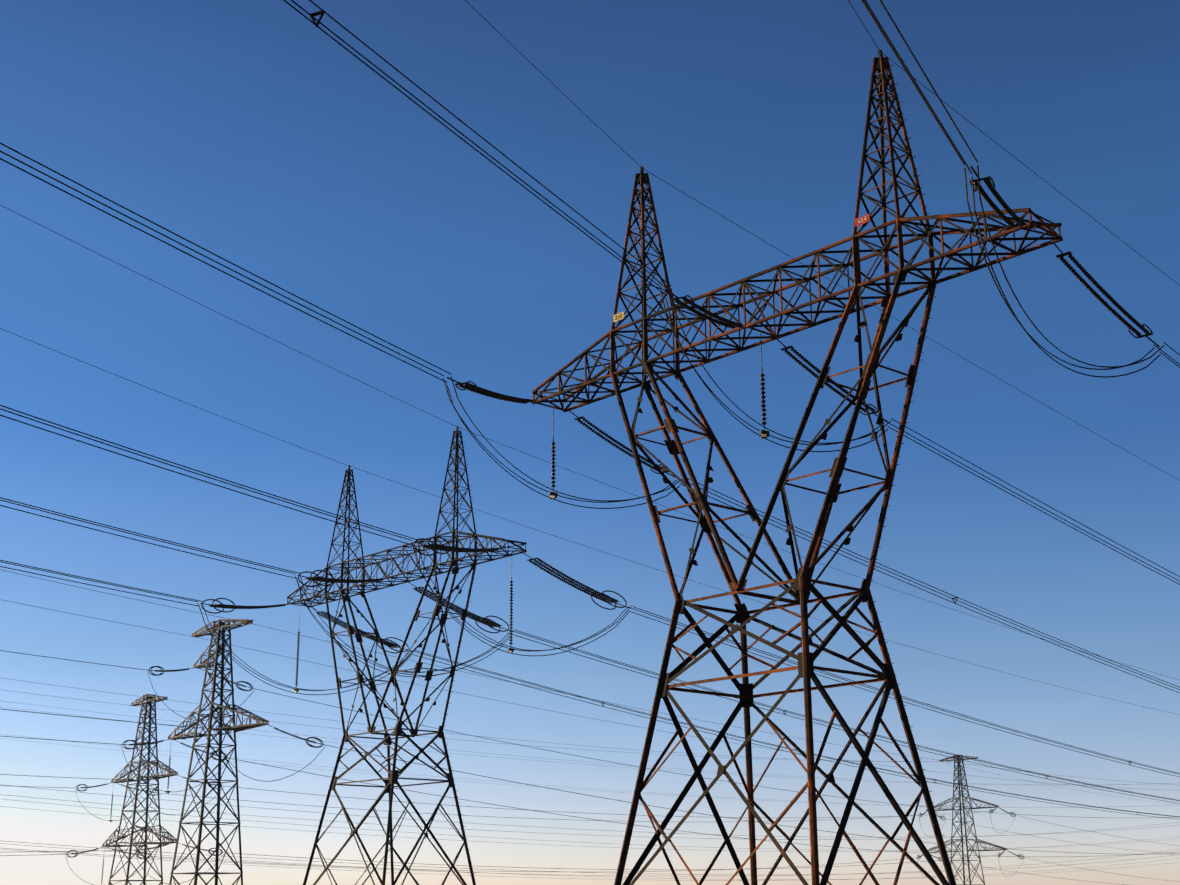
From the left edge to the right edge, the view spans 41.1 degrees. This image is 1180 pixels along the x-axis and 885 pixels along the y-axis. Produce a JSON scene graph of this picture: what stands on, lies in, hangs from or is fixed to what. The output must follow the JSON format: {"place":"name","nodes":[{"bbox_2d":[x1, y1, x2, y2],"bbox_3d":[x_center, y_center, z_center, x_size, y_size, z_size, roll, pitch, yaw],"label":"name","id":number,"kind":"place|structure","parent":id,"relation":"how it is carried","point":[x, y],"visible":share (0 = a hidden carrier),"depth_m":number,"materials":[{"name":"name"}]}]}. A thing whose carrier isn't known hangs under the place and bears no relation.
{"place":"outdoors","nodes":[
{"label":"outdoors","id":0,"kind":"place"},
{"bbox_2d":[0,0,1179,884],"label":"sky","id":1,"kind":"structure","parent":0,"point":[242,130],"materials":[{"name":"blue"}]},
{"label":"ground","id":2,"kind":"structure","parent":0,"visible":0},
{"bbox_2d":[0,678,996,884],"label":"tower","id":3,"kind":"structure","parent":2,"relation":"on","point":[150,700],"depth_m":196.90,"materials":[{"name":"metal"}]},
{"bbox_2d":[0,570,1172,884],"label":"tower","id":4,"kind":"structure","parent":2,"relation":"on","point":[220,626],"depth_m":145.10,"materials":[{"name":"metal"}]},
{"bbox_2d":[0,701,1177,875],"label":"power lines","id":5,"kind":"structure","parent":2,"relation":"on","point":[527,826],"depth_m":299.19,"materials":[{"name":"metal"}]},
{"bbox_2d":[0,0,1179,884],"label":"tower","id":6,"kind":"structure","parent":2,"relation":"on","point":[804,582],"depth_m":63.07,"materials":[{"name":"metal"}]},
{"bbox_2d":[0,205,1179,884],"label":"tower","id":7,"kind":"structure","parent":2,"relation":"on","point":[454,539],"depth_m":114.18,"materials":[{"name":"metal"}]},
{"bbox_2d":[0,734,1179,880],"bbox_3d":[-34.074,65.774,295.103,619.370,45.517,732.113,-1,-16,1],"label":"power lines","id":8,"kind":"structure","parent":2,"relation":"on","point":[528,839],"depth_m":379.56,"materials":[{"name":"metal"}]},
{"bbox_2d":[917,755,1177,884],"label":"tower","id":9,"kind":"structure","parent":2,"relation":"on","point":[959,777],"depth_m":308.26,"materials":[{"name":"metal"}]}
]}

